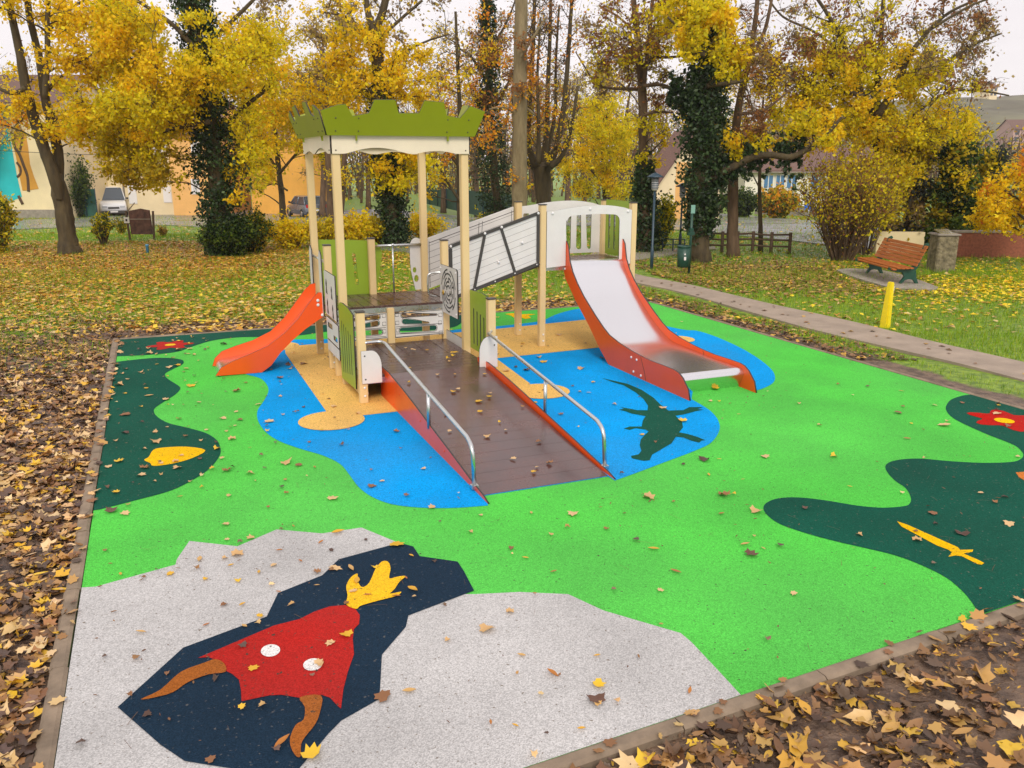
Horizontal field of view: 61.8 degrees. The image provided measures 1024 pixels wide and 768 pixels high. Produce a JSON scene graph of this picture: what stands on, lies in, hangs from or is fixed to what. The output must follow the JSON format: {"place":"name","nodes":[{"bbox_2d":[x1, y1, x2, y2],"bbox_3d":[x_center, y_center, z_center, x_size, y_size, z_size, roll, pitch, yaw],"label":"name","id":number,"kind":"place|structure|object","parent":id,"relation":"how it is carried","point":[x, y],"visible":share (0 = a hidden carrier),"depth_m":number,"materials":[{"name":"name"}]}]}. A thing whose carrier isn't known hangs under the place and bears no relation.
{"place":"outdoors","nodes":[
{"label":"outdoors","id":0,"kind":"place"},
{"bbox_2d":[10,209,478,253],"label":"road","id":1,"kind":"structure","parent":0,"point":[173,221],"depth_m":53.38,"materials":[{"name":"asphalt"}]},
{"bbox_2d":[100,187,127,214],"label":"delivery van","id":2,"kind":"object","parent":1,"relation":"on","point":[113,201],"visible":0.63,"depth_m":64.45,"materials":[{"name":"white paint"}]},
{"bbox_2d":[286,195,326,216],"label":"parked car","id":3,"kind":"object","parent":1,"relation":"on","point":[298,204],"visible":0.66,"depth_m":61.30,"materials":[{"name":"silver metal"}]},
{"bbox_2d":[0,163,1023,767],"bbox_3d":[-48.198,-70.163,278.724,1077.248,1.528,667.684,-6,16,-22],"label":"ground","id":4,"kind":"structure","parent":0,"point":[956,379],"depth_m":10.43,"materials":[{"name":"plant"}]},
{"bbox_2d":[0,189,22,252],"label":"dark shrub","id":5,"kind":"object","parent":4,"relation":"on","point":[8,215],"visible":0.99,"depth_m":25.84,"materials":[{"name":"yellow plant"}]},
{"bbox_2d":[0,47,33,158],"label":"tree","id":6,"kind":"object","parent":4,"relation":"on","point":[20,135],"visible":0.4,"depth_m":55.83,"materials":[{"name":"yellow plant"}]},
{"bbox_2d":[10,40,35,73],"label":"tree","id":7,"kind":"object","parent":4,"relation":"on","point":[29,60],"visible":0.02,"depth_m":70.53,"materials":[{"name":"plant"}]},
{"bbox_2d":[0,75,111,218],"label":"mural house","id":8,"kind":"structure","parent":4,"relation":"on","point":[24,177],"depth_m":59.13,"materials":[{"name":"tile"}]},
{"bbox_2d":[65,145,98,217],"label":"conifer shrub","id":9,"kind":"object","parent":4,"relation":"on","point":[79,184],"visible":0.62,"depth_m":60.07,"materials":[{"name":"green plant"}]},
{"bbox_2d":[0,0,171,254],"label":"maple tree","id":10,"kind":"object","parent":4,"relation":"on","point":[113,37],"visible":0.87,"depth_m":23.91,"materials":[{"name":"yellow plant"}]},
{"bbox_2d":[80,188,97,216],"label":"screen fence","id":11,"kind":"object","parent":4,"relation":"on","point":[91,209],"visible":0.4,"depth_m":60.96,"materials":[{"name":"green"}]},
{"bbox_2d":[89,211,117,244],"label":"pruned shrub","id":12,"kind":"object","parent":4,"relation":"on","point":[102,225],"visible":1,"depth_m":28.29,"materials":[{"name":"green plant"}]},
{"bbox_2d":[112,216,129,233],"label":"shrub","id":13,"kind":"object","parent":4,"relation":"on","point":[121,227],"visible":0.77,"depth_m":35.02,"materials":[{"name":"green plant"}]},
{"bbox_2d":[124,217,130,239],"bbox_3d":[-13.294,-5.315,29.622,0.170,0.900,0.060,0,15,0],"label":"notice sign","id":14,"kind":"object","parent":4,"relation":"on","point":[126,219],"visible":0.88,"depth_m":29.53,"materials":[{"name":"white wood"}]},
{"bbox_2d":[102,129,173,214],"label":"row house","id":15,"kind":"structure","parent":4,"relation":"on","point":[161,203],"depth_m":65.55,"materials":[{"name":"paint"}]},
{"bbox_2d":[127,185,137,203],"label":"window","id":16,"kind":"structure","parent":15,"relation":"in","point":[133,196],"depth_m":65.45,"materials":[{"name":"white paint"}]},
{"bbox_2d":[163,186,171,201],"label":"window","id":17,"kind":"structure","parent":15,"relation":"in","point":[167,196],"depth_m":65.44,"materials":[{"name":"white paint"}]},
{"bbox_2d":[125,203,154,239],"bbox_3d":[-13.159,-5.725,30.349,1.020,1.394,0.115,0,15,0],"label":"wooden board","id":18,"kind":"object","parent":4,"relation":"on","point":[141,222],"visible":0.77,"depth_m":30.35,"materials":[{"name":"brown wood"}]},
{"bbox_2d":[155,224,168,235],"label":"shrub","id":19,"kind":"object","parent":4,"relation":"on","point":[161,230],"visible":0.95,"depth_m":33.08,"materials":[{"name":"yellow plant"}]},
{"bbox_2d":[38,0,295,256],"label":"maple tree","id":20,"kind":"object","parent":4,"relation":"on","point":[155,112],"visible":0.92,"depth_m":23.44,"materials":[{"name":"yellow plant"}]},
{"bbox_2d":[169,101,251,214],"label":"orange house","id":21,"kind":"structure","parent":4,"relation":"on","point":[186,204],"depth_m":64.49,"materials":[{"name":"paint"}]},
{"bbox_2d":[190,179,199,193],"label":"window","id":22,"kind":"structure","parent":21,"relation":"in","point":[192,189],"depth_m":64.30,"materials":[{"name":"white paint"}]},
{"bbox_2d":[193,203,268,256],"bbox_3d":[-8.287,-4.422,24.986,2.238,1.757,2.103,4,15,15],"label":"dark shrub","id":23,"kind":"object","parent":4,"relation":"on","point":[245,234],"visible":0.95,"depth_m":24.74,"materials":[{"name":"green plant"}]},
{"bbox_2d":[241,205,277,252],"bbox_3d":[-7.862,-4.702,26.003,1.434,1.480,1.308,-2,15,-6],"label":"dark shrub","id":24,"kind":"object","parent":4,"relation":"on","point":[260,219],"visible":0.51,"depth_m":25.91,"materials":[{"name":"green plant"}]},
{"bbox_2d":[251,113,320,213],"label":"gable building","id":25,"kind":"structure","parent":4,"relation":"on","point":[293,184],"depth_m":66.60,"materials":[{"name":"paint"}]},
{"bbox_2d":[224,0,357,223],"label":"young maple","id":26,"kind":"object","parent":4,"relation":"on","point":[281,106],"visible":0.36,"depth_m":37.23,"materials":[{"name":"yellow plant"}]},
{"bbox_2d":[264,208,318,248],"bbox_3d":[-7.075,-4.935,27.129,2.023,1.358,1.968,-6,16,-22],"label":"shrub","id":27,"kind":"object","parent":4,"relation":"on","point":[291,234],"visible":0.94,"depth_m":26.83,"materials":[{"name":"yellow plant"}]},
{"bbox_2d":[278,104,363,217],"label":"tree","id":28,"kind":"object","parent":4,"relation":"on","point":[322,210],"visible":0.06,"depth_m":60.41,"materials":[{"name":"yellow plant"}]},
{"bbox_2d":[301,208,344,242],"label":"shrub","id":29,"kind":"object","parent":4,"relation":"on","point":[324,233],"visible":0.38,"depth_m":27.20,"materials":[{"name":"yellow plant"}]},
{"bbox_2d":[284,0,375,222],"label":"twin tree","id":30,"kind":"object","parent":4,"relation":"on","point":[329,192],"visible":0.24,"depth_m":36.52,"materials":[{"name":"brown plant"}]},
{"bbox_2d":[325,204,379,239],"bbox_3d":[-5.118,-5.078,27.488,1.760,1.449,1.509,6,16,21],"label":"shrub","id":31,"kind":"object","parent":4,"relation":"on","point":[355,227],"visible":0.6,"depth_m":27.29,"materials":[{"name":"yellow plant"}]},
{"bbox_2d":[281,0,451,244],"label":"maple tree","id":32,"kind":"object","parent":4,"relation":"on","point":[391,172],"visible":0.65,"depth_m":26.31,"materials":[{"name":"yellow plant"}]},
{"bbox_2d":[362,206,386,244],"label":"shrub","id":33,"kind":"object","parent":4,"relation":"on","point":[373,219],"visible":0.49,"depth_m":27.87,"materials":[{"name":"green plant"}]},
{"bbox_2d":[350,71,406,208],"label":"tree","id":34,"kind":"object","parent":4,"relation":"on","point":[368,197],"visible":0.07,"depth_m":72.85,"materials":[{"name":"yellow plant"}]},
{"bbox_2d":[401,202,451,237],"bbox_3d":[-3.227,-6.018,31.709,2.105,1.389,1.898,-6,16,-22],"label":"shrub","id":35,"kind":"object","parent":4,"relation":"on","point":[434,224],"visible":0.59,"depth_m":31.52,"materials":[{"name":"yellow plant"}]},
{"bbox_2d":[401,42,456,173],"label":"tree","id":36,"kind":"object","parent":4,"relation":"on","point":[440,93],"visible":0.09,"depth_m":54.39,"materials":[{"name":"yellow plant"}]},
{"bbox_2d":[399,52,468,212],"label":"tree","id":37,"kind":"object","parent":4,"relation":"on","point":[443,209],"visible":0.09,"depth_m":67.19,"materials":[{"name":"brown plant"}]},
{"bbox_2d":[410,8,496,226],"bbox_3d":[-2.371,-9.559,31.904,3.439,8.289,5.848,2,15,7],"label":"bare tree","id":38,"kind":"object","parent":4,"relation":"on","point":[443,178],"visible":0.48,"depth_m":31.12,"materials":[{"name":"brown plant"}]},
{"bbox_2d":[426,187,511,215],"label":"screen fence","id":39,"kind":"object","parent":4,"relation":"on","point":[473,199],"visible":0.34,"depth_m":64.39,"materials":[{"name":"green"}]},
{"bbox_2d":[445,69,512,216],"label":"tree","id":40,"kind":"object","parent":4,"relation":"on","point":[473,157],"visible":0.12,"depth_m":61.63,"materials":[{"name":"brown plant"}]},
{"bbox_2d":[438,0,541,215],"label":"ivy tree","id":41,"kind":"object","parent":4,"relation":"on","point":[484,34],"visible":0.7,"depth_m":33.95,"materials":[{"name":"green plant"}]},
{"bbox_2d":[469,50,553,193],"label":"tree","id":42,"kind":"object","parent":4,"relation":"on","point":[510,133],"visible":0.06,"depth_m":71.80,"materials":[{"name":"brown plant"}]},
{"bbox_2d":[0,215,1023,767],"bbox_3d":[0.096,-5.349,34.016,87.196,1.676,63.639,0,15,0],"label":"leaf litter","id":43,"kind":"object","parent":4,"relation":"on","point":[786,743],"visible":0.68,"depth_m":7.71,"materials":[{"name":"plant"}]},
{"bbox_2d":[0,213,1023,411],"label":"grass","id":44,"kind":"structure","parent":4,"relation":"on","point":[44,237],"depth_m":19.19,"materials":[{"name":"plant"}]},
{"bbox_2d":[477,0,555,216],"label":"poplar tree","id":45,"kind":"object","parent":4,"relation":"on","point":[520,84],"visible":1,"depth_m":28.40,"materials":[{"name":"brown plant"}]},
{"bbox_2d":[28,67,1023,202],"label":"distant woods","id":46,"kind":"object","parent":4,"relation":"on","point":[361,190],"depth_m":91.91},
{"bbox_2d":[33,301,1023,767],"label":"kerb","id":47,"kind":"structure","parent":4,"relation":"on","point":[585,757],"depth_m":4.85,"materials":[{"name":"concrete"}]},
{"bbox_2d":[496,0,599,217],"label":"pollard tree","id":48,"kind":"object","parent":4,"relation":"on","point":[543,162],"visible":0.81,"depth_m":31.00,"materials":[{"name":"brown plant"}]},
{"bbox_2d":[508,50,623,217],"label":"tree","id":49,"kind":"object","parent":4,"relation":"on","point":[567,187],"visible":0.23,"depth_m":57.23,"materials":[{"name":"brown plant"}]},
{"bbox_2d":[541,59,635,201],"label":"tree","id":50,"kind":"object","parent":4,"relation":"on","point":[583,173],"visible":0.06,"depth_m":71.65,"materials":[{"name":"brown plant"}]},
{"bbox_2d":[551,86,638,204],"bbox_3d":[3.878,-10.115,38.645,4.201,6.513,5.829,1,15,3],"label":"young maple","id":51,"kind":"object","parent":4,"relation":"on","point":[601,138],"visible":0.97,"depth_m":37.97,"materials":[{"name":"yellow plant"}]},
{"bbox_2d":[568,64,659,199],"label":"tree","id":52,"kind":"object","parent":4,"relation":"on","point":[627,110],"visible":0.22,"depth_m":59.06,"materials":[{"name":"brown plant"}]},
{"bbox_2d":[570,0,697,252],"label":"brown tree","id":53,"kind":"object","parent":4,"relation":"on","point":[638,57],"visible":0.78,"depth_m":24.84,"materials":[{"name":"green plant"}]},
{"bbox_2d":[617,70,687,156],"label":"tree","id":54,"kind":"object","parent":4,"relation":"on","point":[660,120],"visible":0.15,"depth_m":75.97,"materials":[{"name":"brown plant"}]},
{"bbox_2d":[647,172,663,269],"bbox_3d":[3.622,-4.120,21.934,0.419,2.527,0.418,-6,16,-22],"label":"street lamp","id":55,"kind":"object","parent":4,"relation":"on","point":[655,176],"visible":0.98,"depth_m":21.79,"materials":[{"name":"metal"}]},
{"bbox_2d":[651,189,679,243],"bbox_3d":[5.023,-5.548,28.432,1.092,1.866,1.124,-6,16,-22],"label":"yellow bush","id":56,"kind":"object","parent":4,"relation":"on","point":[667,208],"visible":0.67,"depth_m":28.16,"materials":[{"name":"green plant"}]},
{"bbox_2d":[662,239,685,250],"bbox_3d":[4.962,-4.217,26.289,0.716,0.484,0.040,0,15,-1],"label":"metal barrier","id":57,"kind":"object","parent":4,"relation":"on","point":[672,244],"visible":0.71,"depth_m":26.25,"materials":[{"name":"metal"}]},
{"bbox_2d":[676,183,685,243],"bbox_3d":[5.189,-5.066,26.242,0.418,2.150,0.418,-6,16,-22],"label":"street lamp","id":58,"kind":"object","parent":4,"relation":"on","point":[682,188],"visible":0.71,"depth_m":26.09,"materials":[{"name":"metal"}]},
{"bbox_2d":[650,130,719,218],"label":"gable house","id":59,"kind":"structure","parent":4,"relation":"on","point":[666,183],"depth_m":56.38,"materials":[{"name":"paint"}]},
{"bbox_2d":[677,205,694,273],"bbox_3d":[4.268,-3.489,21.021,0.425,1.776,0.345,-5,16,-17],"label":"dog waste bin","id":60,"kind":"object","parent":4,"relation":"on","point":[683,256],"visible":0.98,"depth_m":20.98,"materials":[{"name":"green plastic"}]},
{"bbox_2d":[672,83,760,212],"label":"tree","id":61,"kind":"object","parent":4,"relation":"on","point":[732,88],"visible":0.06,"depth_m":65.67,"materials":[{"name":"brown plant"}]},
{"bbox_2d":[721,183,757,216],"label":"dark shrub","id":62,"kind":"object","parent":4,"relation":"on","point":[747,203],"visible":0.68,"depth_m":61.59,"materials":[{"name":"green plant"}]},
{"bbox_2d":[708,231,791,254],"bbox_3d":[7.002,-4.270,26.124,2.916,0.770,0.338,3,15,12],"label":"rail fence","id":63,"kind":"object","parent":4,"relation":"on","point":[752,239],"visible":0.59,"depth_m":26.01,"materials":[{"name":"brown wood"}]},
{"bbox_2d":[652,0,853,262],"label":"oak tree","id":64,"kind":"object","parent":4,"relation":"on","point":[705,32],"visible":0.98,"depth_m":22.67,"materials":[{"name":"green plant"}]},
{"bbox_2d":[728,72,796,134],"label":"tree","id":65,"kind":"object","parent":4,"relation":"on","point":[758,104],"visible":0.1,"depth_m":89.51,"materials":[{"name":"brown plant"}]},
{"bbox_2d":[717,0,809,257],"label":"bare tree","id":66,"kind":"object","parent":4,"relation":"on","point":[761,59],"visible":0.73,"depth_m":23.50,"materials":[{"name":"brown plant"}]},
{"bbox_2d":[740,97,798,251],"bbox_3d":[7.739,-6.182,25.768,1.918,4.658,3.345,8,17,28],"label":"slim tree","id":67,"kind":"object","parent":4,"relation":"on","point":[760,221],"visible":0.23,"depth_m":25.63,"materials":[{"name":"yellow plant"}]},
{"bbox_2d":[757,181,805,217],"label":"yellow bush","id":68,"kind":"object","parent":4,"relation":"on","point":[772,198],"visible":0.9,"depth_m":58.65,"materials":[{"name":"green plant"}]},
{"bbox_2d":[723,148,890,206],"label":"school building","id":69,"kind":"structure","parent":4,"relation":"on","point":[775,177],"depth_m":74.07,"materials":[{"name":"paint"}]},
{"bbox_2d":[763,174,773,188],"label":"window","id":70,"kind":"structure","parent":69,"relation":"in","point":[769,179],"depth_m":73.92,"materials":[{"name":"glass"}]},
{"bbox_2d":[775,174,785,188],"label":"window","id":71,"kind":"structure","parent":69,"relation":"in","point":[779,178],"depth_m":73.90,"materials":[{"name":"glass"}]},
{"bbox_2d":[786,174,796,188],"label":"window","id":72,"kind":"structure","parent":69,"relation":"in","point":[788,184],"depth_m":73.95,"materials":[{"name":"white paint"}]},
{"bbox_2d":[754,192,917,217],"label":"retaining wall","id":73,"kind":"structure","parent":4,"relation":"on","point":[806,213],"depth_m":64.96,"materials":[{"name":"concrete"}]},
{"bbox_2d":[775,115,916,261],"bbox_3d":[9.244,-5.430,23.850,3.564,3.994,3.855,4,15,13],"label":"tall shrub","id":74,"kind":"object","parent":4,"relation":"on","point":[839,238],"visible":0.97,"depth_m":23.40,"materials":[{"name":"yellow plant"}]},
{"bbox_2d":[823,125,927,255],"bbox_3d":[10.616,-5.719,25.229,2.880,3.840,2.752,3,15,12],"label":"tall shrub","id":75,"kind":"object","parent":4,"relation":"on","point":[903,179],"visible":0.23,"depth_m":24.63,"materials":[{"name":"yellow plant"}]},
{"bbox_2d":[759,0,1014,230],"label":"spreading tree","id":76,"kind":"object","parent":4,"relation":"on","point":[841,63],"visible":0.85,"depth_m":24.62,"materials":[{"name":"yellow plant"}]},
{"bbox_2d":[879,282,894,327],"bbox_3d":[6.437,-1.328,14.680,0.138,0.851,0.159,-8,17,-28],"label":"bollard","id":77,"kind":"object","parent":4,"relation":"on","point":[886,311],"visible":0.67,"depth_m":14.64,"materials":[{"name":"yellow paint"}]},
{"bbox_2d":[837,268,937,290],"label":"bench slab","id":78,"kind":"structure","parent":4,"relation":"on","point":[910,283],"depth_m":20.01,"materials":[{"name":"concrete"}]},
{"bbox_2d":[854,236,928,283],"bbox_3d":[8.890,-2.956,20.173,0.867,0.908,2.150,0,15,-2],"label":"park bench","id":79,"kind":"object","parent":78,"relation":"on","point":[878,263],"visible":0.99,"depth_m":19.93,"materials":[{"name":"orange wood"}]},
{"bbox_2d":[873,231,924,253],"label":"garden wall","id":80,"kind":"structure","parent":4,"relation":"on","point":[916,237],"depth_m":25.80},
{"bbox_2d":[874,110,940,251],"bbox_3d":[12.300,-6.092,26.179,2.126,4.457,2.195,11,18,35],"label":"evergreen tree","id":81,"kind":"object","parent":4,"relation":"on","point":[911,218],"visible":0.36,"depth_m":26.01,"materials":[{"name":"green plant"}]},
{"bbox_2d":[896,95,961,211],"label":"tree","id":82,"kind":"object","parent":4,"relation":"on","point":[924,114],"visible":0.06,"depth_m":65.80,"materials":[{"name":"yellow plant"}]},
{"bbox_2d":[926,229,960,271],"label":"stone pillar","id":83,"kind":"structure","parent":4,"relation":"on","point":[942,249],"depth_m":21.71,"materials":[{"name":"stone"}]},
{"bbox_2d":[915,136,984,251],"bbox_3d":[13.176,-5.566,25.698,1.965,3.659,1.904,-6,16,-22],"label":"evergreen tree","id":84,"kind":"object","parent":4,"relation":"on","point":[951,198],"visible":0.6,"depth_m":25.30,"materials":[{"name":"green plant"}]},
{"bbox_2d":[943,95,999,148],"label":"tree","id":85,"kind":"object","parent":4,"relation":"on","point":[958,111],"visible":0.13,"depth_m":85.86,"materials":[{"name":"plant"}]},
{"bbox_2d":[950,230,1023,257],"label":"brick wall","id":86,"kind":"structure","parent":4,"relation":"on","point":[994,244],"depth_m":24.86,"materials":[{"name":"brick"}]},
{"bbox_2d":[962,141,1015,229],"bbox_3d":[14.350,-5.529,25.993,1.692,3.563,1.646,-12,19,-38],"label":"evergreen tree","id":87,"kind":"object","parent":4,"relation":"on","point":[1000,157],"visible":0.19,"depth_m":25.59,"materials":[{"name":"green plant"}]},
{"bbox_2d":[962,135,1023,241],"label":"orange tree","id":88,"kind":"object","parent":4,"relation":"on","point":[998,212],"visible":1,"depth_m":22.10,"materials":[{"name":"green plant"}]},
{"bbox_2d":[0,0,1023,163],"label":"sky","id":89,"kind":"structure","parent":0,"point":[1012,44],"materials":[{"name":"white"}]},
{"bbox_2d":[54,302,1023,767],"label":"playground floor","id":90,"kind":"structure","parent":0,"point":[714,614],"depth_m":6.26,"materials":[{"name":"green rubber"}]},
{"bbox_2d":[205,755,215,762],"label":"fallen leaf","id":91,"kind":"object","parent":90,"relation":"on","point":[210,758],"visible":1,"depth_m":4.10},
{"bbox_2d":[231,548,242,555],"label":"fallen leaf","id":92,"kind":"object","parent":90,"relation":"on","point":[236,552],"visible":1,"depth_m":6.22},
{"bbox_2d":[274,734,288,746],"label":"fallen leaf","id":93,"kind":"object","parent":90,"relation":"on","point":[281,740],"visible":1,"depth_m":4.22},
{"bbox_2d":[300,742,320,757],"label":"fallen leaf","id":94,"kind":"object","parent":90,"relation":"on","point":[313,750],"visible":1,"depth_m":4.14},
{"bbox_2d":[339,629,352,635],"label":"fallen leaf","id":95,"kind":"object","parent":90,"relation":"on","point":[347,633],"visible":1,"depth_m":5.17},
{"bbox_2d":[374,689,390,701],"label":"fallen leaf","id":96,"kind":"object","parent":90,"relation":"on","point":[382,695],"visible":1,"depth_m":4.58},
{"bbox_2d":[212,99,756,503],"bbox_3d":[-0.163,-1.559,10.102,6.342,3.478,6.478,-6,16,-22],"label":"play structure","id":97,"kind":"object","parent":90,"relation":"on","point":[633,334],"visible":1,"depth_m":11.21,"materials":[{"name":"white"}]},
{"bbox_2d":[479,623,493,631],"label":"fallen leaf","id":98,"kind":"object","parent":90,"relation":"on","point":[484,626],"visible":1,"depth_m":5.24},
{"bbox_2d":[586,692,605,702],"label":"fallen leaf","id":99,"kind":"object","parent":90,"relation":"on","point":[597,697],"visible":1,"depth_m":4.55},
{"bbox_2d":[592,678,604,686],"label":"fallen leaf","id":100,"kind":"object","parent":90,"relation":"on","point":[597,682],"visible":1,"depth_m":4.69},
{"bbox_2d":[642,491,654,498],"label":"fallen leaf","id":101,"kind":"object","parent":90,"relation":"on","point":[649,495],"visible":1,"depth_m":7.26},
{"bbox_2d":[744,548,757,554],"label":"fallen leaf","id":102,"kind":"object","parent":90,"relation":"on","point":[749,552],"visible":1,"depth_m":6.23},
{"bbox_2d":[616,246,715,259],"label":"gravel path","id":103,"kind":"structure","parent":0,"point":[642,257],"depth_m":25.63,"materials":[{"name":"gravel"}]},
{"bbox_2d":[566,214,877,249],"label":"lane","id":104,"kind":"structure","parent":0,"point":[794,225],"depth_m":42.88,"materials":[{"name":"asphalt"}]},
{"bbox_2d":[577,95,1023,177],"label":"hill","id":105,"kind":"structure","parent":0,"point":[1011,106],"depth_m":288.06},
{"bbox_2d":[974,81,997,99],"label":"hill house","id":106,"kind":"structure","parent":105,"relation":"on","point":[992,96],"depth_m":310.58,"materials":[{"name":"tile"}]},
{"bbox_2d":[995,119,1023,148],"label":"hill house","id":107,"kind":"structure","parent":105,"relation":"on","point":[1005,125],"depth_m":204.88,"materials":[{"name":"pink"}]},
{"bbox_2d":[592,251,1023,381],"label":"path","id":108,"kind":"structure","parent":0,"point":[957,356],"depth_m":14.19,"materials":[{"name":"concrete"}]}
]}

